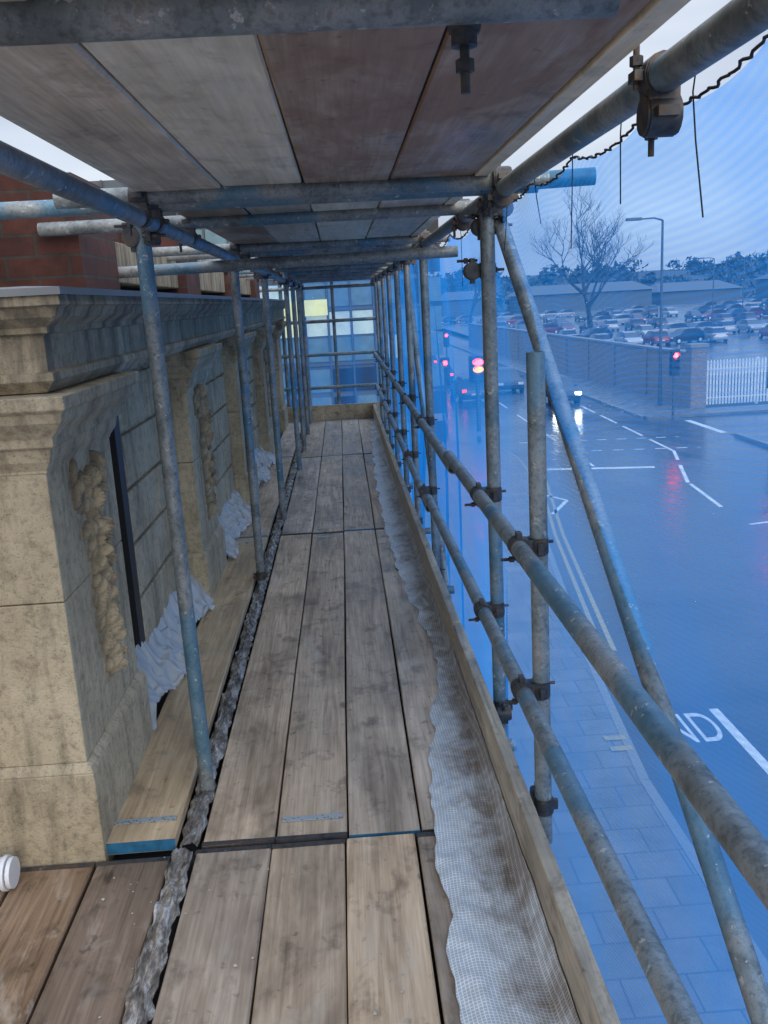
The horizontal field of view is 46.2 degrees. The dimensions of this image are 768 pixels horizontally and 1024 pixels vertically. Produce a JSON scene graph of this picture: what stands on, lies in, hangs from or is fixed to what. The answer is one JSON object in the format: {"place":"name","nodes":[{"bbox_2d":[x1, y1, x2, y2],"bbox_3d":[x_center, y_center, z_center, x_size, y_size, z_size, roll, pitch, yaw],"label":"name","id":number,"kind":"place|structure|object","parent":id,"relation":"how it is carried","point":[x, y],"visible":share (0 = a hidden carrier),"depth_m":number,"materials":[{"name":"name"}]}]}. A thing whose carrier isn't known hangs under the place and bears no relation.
{"place":"outdoors","nodes":[
{"label":"outdoors","id":0,"kind":"place"},
{"bbox_2d":[0,0,767,276],"label":"sky","id":1,"kind":"structure","parent":0,"point":[731,119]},
{"bbox_2d":[401,443,749,1023],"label":"pavement","id":2,"kind":"structure","parent":0,"point":[644,829],"depth_m":10.22,"materials":[{"name":"concrete"}]},
{"bbox_2d":[90,180,421,451],"bbox_3d":[-7.303,-8.867,41.778,17.400,10.900,14.000,-4,13,-2],"label":"shell","id":3,"kind":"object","parent":2,"relation":"on","point":[111,184],"depth_m":35.46},
{"bbox_2d":[100,180,421,425],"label":"glazed building","id":4,"kind":"structure","parent":2,"relation":"on","point":[331,364],"depth_m":35.21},
{"bbox_2d":[163,211,442,434],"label":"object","id":5,"kind":"structure","parent":4,"relation":"attached to","point":[361,296],"depth_m":35.26,"materials":[{"name":"glass"}]},
{"bbox_2d":[284,299,327,316],"bbox_3d":[-3.236,-7.837,34.688,2.100,0.600,0.150,-4,13,-2],"label":"sign","id":6,"kind":"object","parent":4,"relation":"attached to","point":[315,307],"visible":0.36,"depth_m":34.63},
{"bbox_2d":[0,0,767,1023],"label":"scaffolding","id":7,"kind":"object","parent":2,"relation":"on","point":[648,94],"visible":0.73,"depth_m":2.43,"materials":[{"name":"metal"}]},
{"bbox_2d":[0,0,220,191],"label":"scaffold board","id":8,"kind":"object","parent":7,"relation":"on","point":[80,102],"visible":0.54,"depth_m":1.49,"materials":[{"name":"grey wood"}]},
{"bbox_2d":[106,536,267,854],"bbox_3d":[-0.830,0.602,4.498,0.222,0.043,3.642,-4,13,-2],"label":"scaffold board","id":9,"kind":"object","parent":7,"relation":"on","point":[150,818],"visible":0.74,"depth_m":3.36,"materials":[{"name":"brown wood"}]},
{"bbox_2d":[135,575,215,729],"bbox_3d":[-0.962,0.565,4.164,0.185,0.251,1.540,-4,13,-2],"label":"plastic sheeting","id":10,"kind":"object","parent":9,"relation":"on","point":[160,658],"visible":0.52,"depth_m":3.97,"materials":[{"name":"plastic"}]},
{"bbox_2d":[219,488,251,558],"bbox_3d":[-1.066,0.042,6.402,0.195,0.230,1.540,-4,13,-2],"label":"plastic sheeting","id":11,"kind":"object","parent":9,"relation":"on","point":[235,518],"visible":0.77,"depth_m":6.47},
{"bbox_2d":[116,331,259,641],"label":"jamb block","id":12,"kind":"structure","parent":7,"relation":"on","point":[147,500],"depth_m":4.21,"materials":[{"name":"stone"}]},
{"bbox_2d":[109,416,144,647],"bbox_3d":[-1.341,-0.641,6.895,0.255,1.360,7.411,-4,13,-2],"label":"window frame","id":13,"kind":"object","parent":12,"relation":"attached to","point":[126,531],"visible":0.01,"depth_m":3.73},
{"bbox_2d":[82,35,302,185],"bbox_3d":[-0.248,-0.512,0.743,0.220,0.041,4.300,-3,13,-2],"label":"scaffold board","id":14,"kind":"object","parent":7,"relation":"on","point":[211,105],"visible":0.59,"depth_m":1.42,"materials":[{"name":"grey wood"}]},
{"bbox_2d":[174,208,290,257],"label":"scaffold board","id":15,"kind":"object","parent":7,"relation":"on","point":[249,234],"visible":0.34,"depth_m":3.81,"materials":[{"name":"grey wood"}]},
{"bbox_2d":[180,428,305,846],"bbox_3d":[-0.815,-0.047,7.277,0.085,0.029,9.340,-4,13,-2],"label":"plastic sheeting","id":16,"kind":"object","parent":7,"relation":"on","point":[195,825],"visible":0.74,"depth_m":3.77,"materials":[{"name":"plastic"}]},
{"bbox_2d":[239,456,292,538],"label":"scaffold board","id":17,"kind":"object","parent":7,"relation":"on","point":[268,495],"visible":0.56,"depth_m":7.48,"materials":[{"name":"brown wood"}]},
{"bbox_2d":[255,445,275,487],"bbox_3d":[-1.176,-0.491,8.636,0.195,0.258,1.540,-4,13,-2],"label":"plastic sheeting","id":18,"kind":"object","parent":17,"relation":"on","point":[264,459],"visible":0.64,"depth_m":8.91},
{"bbox_2d":[112,423,443,1023],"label":"deck membrane","id":19,"kind":"object","parent":7,"relation":"on","point":[191,847],"depth_m":3.04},
{"bbox_2d":[0,890,9,906],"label":"scaffold board","id":20,"kind":"object","parent":19,"relation":"on","point":[3,895],"visible":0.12,"depth_m":2.58,"materials":[{"name":"brown wood"}]},
{"bbox_2d":[0,854,19,891],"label":"drain pipe","id":21,"kind":"object","parent":20,"relation":"on","point":[9,871],"visible":1,"depth_m":2.57,"materials":[{"name":"white paint"}]},
{"bbox_2d":[0,862,95,1023],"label":"scaffold board","id":22,"kind":"object","parent":19,"relation":"on","point":[40,906],"visible":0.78,"depth_m":2.43,"materials":[{"name":"brown wood"}]},
{"bbox_2d":[29,856,170,1023],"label":"scaffold board","id":23,"kind":"object","parent":19,"relation":"on","point":[90,978],"visible":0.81,"depth_m":2.34,"materials":[{"name":"brown wood"}]},
{"bbox_2d":[98,483,447,1021],"bbox_3d":[-0.438,0.485,4.904,1.006,0.049,6.965,-4,13,-2],"label":"mortar debris","id":24,"kind":"object","parent":23,"relation":"on","point":[374,1011],"visible":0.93,"depth_m":2.52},
{"bbox_2d":[152,844,271,1023],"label":"scaffold board","id":25,"kind":"object","parent":19,"relation":"on","point":[205,981],"visible":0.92,"depth_m":2.32,"materials":[{"name":"brown wood"}]},
{"bbox_2d":[122,847,192,1023],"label":"plastic sheeting","id":26,"kind":"object","parent":25,"relation":"on","point":[151,960],"visible":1,"depth_m":2.31,"materials":[{"name":"plastic"}]},
{"bbox_2d":[202,534,311,848],"bbox_3d":[-0.532,0.602,4.560,0.222,0.041,3.750,-3,13,-2],"label":"scaffold board","id":27,"kind":"object","parent":19,"relation":"on","point":[248,793],"visible":0.94,"depth_m":3.53,"materials":[{"name":"brown wood"}]},
{"bbox_2d":[281,422,300,460],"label":"scaffold board","id":28,"kind":"object","parent":19,"relation":"on","point":[288,447],"visible":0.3,"depth_m":10.72,"materials":[{"name":"brown wood"}]},
{"bbox_2d":[251,839,347,1023],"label":"scaffold board","id":29,"kind":"object","parent":19,"relation":"on","point":[304,934],"visible":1,"depth_m":2.31,"materials":[{"name":"brown wood"}]},
{"bbox_2d":[281,456,321,535],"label":"scaffold board","id":30,"kind":"object","parent":19,"relation":"on","point":[301,512],"visible":0.78,"depth_m":7.49,"materials":[{"name":"brown wood"}]},
{"bbox_2d":[275,532,347,846],"bbox_3d":[-0.308,0.588,4.567,0.220,0.043,3.750,-3,13,-2],"label":"scaffold board","id":31,"kind":"object","parent":19,"relation":"on","point":[313,806],"visible":0.97,"depth_m":3.55,"materials":[{"name":"brown wood"}]},
{"bbox_2d":[301,421,325,457],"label":"scaffold board","id":32,"kind":"object","parent":19,"relation":"on","point":[314,441],"visible":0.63,"depth_m":10.75,"materials":[{"name":"brown wood"}]},
{"bbox_2d":[313,455,342,532],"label":"scaffold board","id":33,"kind":"object","parent":19,"relation":"on","point":[331,505],"visible":0.96,"depth_m":7.52,"materials":[{"name":"brown wood"}]},
{"bbox_2d":[322,420,341,455],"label":"scaffold board","id":34,"kind":"object","parent":19,"relation":"on","point":[332,444],"visible":0.93,"depth_m":10.81,"materials":[{"name":"brown wood"}]},
{"bbox_2d":[342,419,362,454],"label":"scaffold board","id":35,"kind":"object","parent":19,"relation":"on","point":[351,440],"visible":0.99,"depth_m":10.79,"materials":[{"name":"brown wood"}]},
{"bbox_2d":[343,454,374,530],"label":"scaffold board","id":36,"kind":"object","parent":19,"relation":"on","point":[357,501],"visible":0.95,"depth_m":7.53,"materials":[{"name":"brown wood"}]},
{"bbox_2d":[358,418,380,453],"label":"scaffold board","id":37,"kind":"object","parent":19,"relation":"on","point":[365,425],"visible":0.63,"depth_m":11.00,"materials":[{"name":"brown wood"}]},
{"bbox_2d":[364,453,384,532],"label":"scaffold board","id":38,"kind":"object","parent":19,"relation":"on","point":[377,510],"visible":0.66,"depth_m":7.63,"materials":[{"name":"brown wood"}]},
{"bbox_2d":[344,530,420,840],"bbox_3d":[-0.085,0.573,4.575,0.222,0.041,3.750,-3,13,-2],"label":"scaffold board","id":39,"kind":"object","parent":19,"relation":"on","point":[375,727],"visible":0.95,"depth_m":3.55,"materials":[{"name":"brown wood"}]},
{"bbox_2d":[347,833,440,1023],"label":"scaffold board","id":40,"kind":"object","parent":19,"relation":"on","point":[387,932],"visible":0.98,"depth_m":2.30,"materials":[{"name":"brown wood"}]},
{"bbox_2d":[375,529,438,831],"bbox_3d":[0.139,0.559,4.583,0.221,0.041,3.750,-3,13,-2],"label":"scaffold board","id":41,"kind":"object","parent":19,"relation":"on","point":[416,663],"visible":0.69,"depth_m":3.92,"materials":[{"name":"brown wood"}]},
{"bbox_2d":[370,418,579,1023],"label":"plastic sheeting","id":42,"kind":"object","parent":41,"relation":"on","point":[505,966],"visible":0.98,"depth_m":2.56,"materials":[{"name":"plastic"}]},
{"bbox_2d":[417,832,461,1023],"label":"scaffold board","id":43,"kind":"object","parent":19,"relation":"on","point":[440,915],"visible":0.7,"depth_m":2.35,"materials":[{"name":"brown wood"}]},
{"bbox_2d":[246,204,324,255],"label":"scaffold board","id":44,"kind":"object","parent":7,"relation":"on","point":[298,232],"visible":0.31,"depth_m":3.84,"materials":[{"name":"grey wood"}]},
{"bbox_2d":[287,402,380,422],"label":"toe board","id":45,"kind":"object","parent":7,"relation":"attached to","point":[341,411],"visible":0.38,"depth_m":12.51,"materials":[{"name":"brown wood"}]},
{"bbox_2d":[311,201,378,253],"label":"scaffold board","id":46,"kind":"object","parent":7,"relation":"on","point":[344,230],"visible":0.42,"depth_m":3.85,"materials":[{"name":"grey wood"}]},
{"bbox_2d":[258,26,445,182],"bbox_3d":[-0.021,-0.525,0.751,0.234,0.041,4.300,-3,13,-2],"label":"scaffold board","id":47,"kind":"object","parent":7,"relation":"on","point":[348,100],"visible":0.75,"depth_m":1.41,"materials":[{"name":"red wood"}]},
{"bbox_2d":[366,197,448,237],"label":"scaffold board","id":48,"kind":"object","parent":7,"relation":"on","point":[393,227],"visible":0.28,"depth_m":3.86,"materials":[{"name":"grey wood"}]},
{"bbox_2d":[394,466,460,653],"bbox_3d":[0.218,0.139,5.860,0.041,0.190,3.880,-4,13,-2],"label":"toe board","id":49,"kind":"object","parent":7,"relation":"on","point":[447,610],"visible":0.66,"depth_m":4.96,"materials":[{"name":"brown wood"}]},
{"bbox_2d":[390,0,650,178],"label":"scaffold board","id":50,"kind":"object","parent":7,"relation":"on","point":[522,74],"visible":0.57,"depth_m":1.45,"materials":[{"name":"red wood"}]},
{"bbox_2d":[454,624,620,1023],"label":"toe board","id":51,"kind":"object","parent":7,"relation":"attached to","point":[591,997],"visible":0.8,"depth_m":2.31,"materials":[{"name":"brown wood"}]},
{"bbox_2d":[414,0,690,232],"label":"toe board","id":52,"kind":"object","parent":7,"relation":"on","point":[643,24],"visible":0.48,"depth_m":1.38,"materials":[{"name":"brown wood"}]},
{"bbox_2d":[381,34,767,1023],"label":"debris netting","id":53,"kind":"object","parent":7,"relation":"attached to","point":[457,384],"visible":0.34,"depth_m":3.26,"materials":[{"name":"plastic"}]},
{"bbox_2d":[477,324,708,408],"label":"brick wall","id":54,"kind":"structure","parent":0,"point":[632,367],"depth_m":53.68,"materials":[{"name":"brick"}]},
{"bbox_2d":[435,258,767,310],"bbox_3d":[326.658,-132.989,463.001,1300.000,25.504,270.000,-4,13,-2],"label":"hill","id":55,"kind":"structure","parent":0,"point":[676,272],"depth_m":415.83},
{"bbox_2d":[429,250,767,311],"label":"distant trees","id":56,"kind":"object","parent":55,"relation":"on","point":[697,267],"visible":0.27,"depth_m":395.56,"materials":[{"name":"green plant"}]},
{"bbox_2d":[439,297,767,435],"bbox_3d":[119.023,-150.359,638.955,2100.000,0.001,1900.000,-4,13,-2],"label":"ground","id":57,"kind":"structure","parent":0,"point":[711,405],"depth_m":49.71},
{"bbox_2d":[435,274,767,315],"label":"warehouse","id":58,"kind":"structure","parent":57,"relation":"on","point":[623,294],"depth_m":242.94,"materials":[{"name":"metal"}]},
{"bbox_2d":[706,357,767,404],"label":"palisade fence","id":59,"kind":"object","parent":57,"relation":"on","point":[757,366],"visible":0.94,"depth_m":44.48,"materials":[{"name":"metal"}]},
{"bbox_2d":[440,357,767,956],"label":"road","id":60,"kind":"structure","parent":0,"point":[662,510],"depth_m":21.49,"materials":[{"name":"asphalt"}]},
{"bbox_2d":[498,367,523,391],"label":"car","id":61,"kind":"object","parent":60,"relation":"on","point":[516,380],"visible":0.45,"depth_m":56.52,"materials":[{"name":"blue metal"}]},
{"bbox_2d":[545,374,580,405],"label":"car","id":62,"kind":"object","parent":60,"relation":"on","point":[573,392],"visible":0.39,"depth_m":49.38,"materials":[{"name":"blue metal"}]},
{"bbox_2d":[462,363,767,981],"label":"kerb","id":63,"kind":"structure","parent":60,"relation":"on","point":[650,789],"depth_m":12.48,"materials":[{"name":"concrete"}]},
{"bbox_2d":[517,402,767,773],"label":"road markings","id":64,"kind":"object","parent":60,"relation":"on","point":[762,762],"visible":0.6,"depth_m":18.37,"materials":[{"name":"white paint"}]},
{"bbox_2d":[669,349,679,419],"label":"traffic light","id":65,"kind":"object","parent":60,"relation":"on","point":[674,362],"visible":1,"depth_m":40.18,"materials":[{"name":"black metal"}]},
{"bbox_2d":[457,301,767,375],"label":"car park","id":66,"kind":"structure","parent":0,"point":[742,344],"depth_m":90.85,"materials":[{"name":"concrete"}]},
{"bbox_2d":[542,323,560,333],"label":"parked car","id":67,"kind":"object","parent":66,"relation":"on","point":[555,328],"visible":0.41,"depth_m":121.81,"materials":[{"name":"blue metal"}]},
{"bbox_2d":[556,310,574,317],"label":"parked car","id":68,"kind":"object","parent":66,"relation":"on","point":[567,313],"visible":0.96,"depth_m":183.19,"materials":[{"name":"white metal"}]},
{"bbox_2d":[558,322,574,332],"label":"parked car","id":69,"kind":"object","parent":66,"relation":"on","point":[565,325],"visible":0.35,"depth_m":122.06,"materials":[{"name":"silver metal"}]},
{"bbox_2d":[528,186,653,328],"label":"bare tree","id":70,"kind":"object","parent":66,"relation":"on","point":[584,289],"visible":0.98,"depth_m":110.05,"materials":[{"name":"brown plant"}]},
{"bbox_2d":[578,328,612,337],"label":"parked car","id":71,"kind":"object","parent":66,"relation":"on","point":[587,333],"visible":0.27,"depth_m":102.30,"materials":[{"name":"blue metal"}]},
{"bbox_2d":[589,333,611,340],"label":"parked car","id":72,"kind":"object","parent":66,"relation":"on","point":[604,336],"visible":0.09,"depth_m":89.62,"materials":[{"name":"silver metal"}]},
{"bbox_2d":[592,316,611,324],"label":"parked car","id":73,"kind":"object","parent":66,"relation":"on","point":[598,320],"visible":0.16,"depth_m":138.13,"materials":[{"name":"silver metal"}]},
{"bbox_2d":[600,319,618,330],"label":"parked car","id":74,"kind":"object","parent":66,"relation":"on","point":[613,324],"visible":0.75,"depth_m":121.66,"materials":[{"name":"silver metal"}]},
{"bbox_2d":[610,315,630,323],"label":"parked car","id":75,"kind":"object","parent":66,"relation":"on","point":[622,319],"visible":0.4,"depth_m":138.37,"materials":[{"name":"silver metal"}]},
{"bbox_2d":[614,331,642,344],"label":"parked car","id":76,"kind":"object","parent":66,"relation":"on","point":[630,337],"visible":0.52,"depth_m":90.75,"materials":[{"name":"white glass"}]},
{"bbox_2d":[624,318,644,329],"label":"parked car","id":77,"kind":"object","parent":66,"relation":"on","point":[632,323],"visible":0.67,"depth_m":121.36,"materials":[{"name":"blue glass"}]},
{"bbox_2d":[632,324,656,336],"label":"parked car","id":78,"kind":"object","parent":66,"relation":"on","point":[640,330],"visible":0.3,"depth_m":102.71,"materials":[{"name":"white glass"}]},
{"bbox_2d":[641,330,669,345],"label":"parked car","id":79,"kind":"object","parent":66,"relation":"on","point":[651,338],"visible":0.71,"depth_m":89.70,"materials":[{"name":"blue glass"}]},
{"bbox_2d":[647,317,667,328],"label":"parked car","id":80,"kind":"object","parent":66,"relation":"on","point":[654,322],"visible":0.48,"depth_m":121.65,"materials":[{"name":"blue metal"}]},
{"bbox_2d":[663,307,677,315],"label":"parked car","id":81,"kind":"object","parent":66,"relation":"on","point":[671,311],"visible":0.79,"depth_m":159.37,"materials":[{"name":"white metal"}]},
{"bbox_2d":[657,323,688,334],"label":"parked car","id":82,"kind":"object","parent":66,"relation":"on","point":[669,328],"visible":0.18,"depth_m":103.11,"materials":[{"name":"silver metal"}]},
{"bbox_2d":[669,328,703,343],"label":"parked car","id":83,"kind":"object","parent":66,"relation":"on","point":[678,336],"visible":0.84,"depth_m":91.28,"materials":[{"name":"blue metal"}]},
{"bbox_2d":[684,310,703,320],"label":"parked car","id":84,"kind":"object","parent":66,"relation":"on","point":[694,314],"visible":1,"depth_m":138.69,"materials":[{"name":"grey metal"}]},
{"bbox_2d":[688,321,715,329],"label":"parked car","id":85,"kind":"object","parent":66,"relation":"on","point":[701,325],"visible":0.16,"depth_m":103.17,"materials":[{"name":"silver glass"}]},
{"bbox_2d":[697,257,714,326],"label":"street lamp","id":86,"kind":"object","parent":66,"relation":"on","point":[713,289],"visible":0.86,"depth_m":98.87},
{"bbox_2d":[703,309,725,319],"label":"parked car","id":87,"kind":"object","parent":66,"relation":"on","point":[707,314],"visible":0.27,"depth_m":138.82,"materials":[{"name":"blue metal"}]},
{"bbox_2d":[702,327,728,342],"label":"parked car","id":88,"kind":"object","parent":66,"relation":"on","point":[715,333],"visible":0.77,"depth_m":90.25,"materials":[{"name":"silver metal"}]},
{"bbox_2d":[710,313,733,322],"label":"parked car","id":89,"kind":"object","parent":66,"relation":"on","point":[722,316],"visible":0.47,"depth_m":122.48,"materials":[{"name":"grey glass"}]},
{"bbox_2d":[714,320,736,333],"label":"parked car","id":90,"kind":"object","parent":66,"relation":"on","point":[729,325],"visible":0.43,"depth_m":102.22,"materials":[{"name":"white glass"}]},
{"bbox_2d":[734,312,757,322],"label":"parked car","id":91,"kind":"object","parent":66,"relation":"on","point":[744,315],"visible":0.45,"depth_m":122.48,"materials":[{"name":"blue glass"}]},
{"bbox_2d":[736,319,764,332],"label":"parked car","id":92,"kind":"object","parent":66,"relation":"on","point":[747,325],"visible":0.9,"depth_m":103.20,"materials":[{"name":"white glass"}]},
{"bbox_2d":[745,307,764,316],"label":"parked car","id":93,"kind":"object","parent":66,"relation":"on","point":[760,311],"visible":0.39,"depth_m":139.30,"materials":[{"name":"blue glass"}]},
{"bbox_2d":[461,342,767,441],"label":"pavement","id":94,"kind":"structure","parent":0,"point":[647,407],"depth_m":46.50,"materials":[{"name":"concrete"}]},
{"bbox_2d":[626,217,663,404],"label":"street lamp","id":95,"kind":"object","parent":94,"relation":"on","point":[659,400],"visible":1,"depth_m":45.23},
{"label":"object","id":96,"kind":"object","parent":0,"visible":0},
{"bbox_2d":[0,172,259,297],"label":"brick parapet","id":97,"kind":"structure","parent":96,"relation":"on","point":[29,256],"depth_m":3.28,"materials":[{"name":"brick"}]},
{"bbox_2d":[115,242,250,294],"bbox_3d":[-1.486,-1.773,6.890,0.310,0.180,6.330,-4,13,-2],"label":"parapet coping","id":98,"kind":"object","parent":97,"relation":"attached to","point":[209,282],"visible":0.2,"depth_m":5.17,"materials":[{"name":"stone"}]},
{"bbox_2d":[0,338,288,868],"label":"pilaster","id":99,"kind":"object","parent":96,"relation":"attached to","point":[76,732],"visible":0.53,"depth_m":2.67,"materials":[{"name":"stone"}]},
{"bbox_2d":[69,450,128,676],"bbox_3d":[-0.888,0.180,2.902,0.072,0.780,0.420,-4,13,-2],"label":"carved drop","id":100,"kind":"object","parent":99,"relation":"attached to","point":[87,486],"visible":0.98,"depth_m":2.85,"materials":[{"name":"stone"}]},
{"bbox_2d":[0,321,285,475],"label":"capital","id":101,"kind":"object","parent":99,"relation":"on","point":[43,433],"visible":0.45,"depth_m":2.57,"materials":[{"name":"stone"}]},
{"bbox_2d":[0,294,284,394],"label":"entablature","id":102,"kind":"structure","parent":101,"relation":"on","point":[50,342],"depth_m":2.73,"materials":[{"name":"stone"}]},
{"bbox_2d":[0,286,283,300],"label":"lead flashing","id":103,"kind":"object","parent":102,"relation":"on","point":[24,291],"visible":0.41,"depth_m":2.48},
{"bbox_2d":[193,384,218,520],"bbox_3d":[-0.998,-0.340,5.140,0.072,0.780,0.420,-4,13,-2],"label":"carved drop","id":104,"kind":"object","parent":99,"relation":"attached to","point":[201,402],"visible":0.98,"depth_m":5.08,"materials":[{"name":"stone"}]},
{"bbox_2d":[263,346,271,416],"bbox_3d":[-1.216,-1.379,9.615,0.074,0.780,0.420,-4,13,-2],"label":"carved drop","id":105,"kind":"object","parent":99,"relation":"attached to","point":[267,377],"visible":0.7,"depth_m":9.53,"materials":[{"name":"stone"}]},
{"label":"scaffold board","id":106,"kind":"object","parent":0,"visible":0},
{"bbox_2d":[373,404,397,481],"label":"toe board","id":107,"kind":"object","parent":106,"relation":"on","point":[391,458],"visible":0.76,"depth_m":9.29,"materials":[{"name":"brown wood"}]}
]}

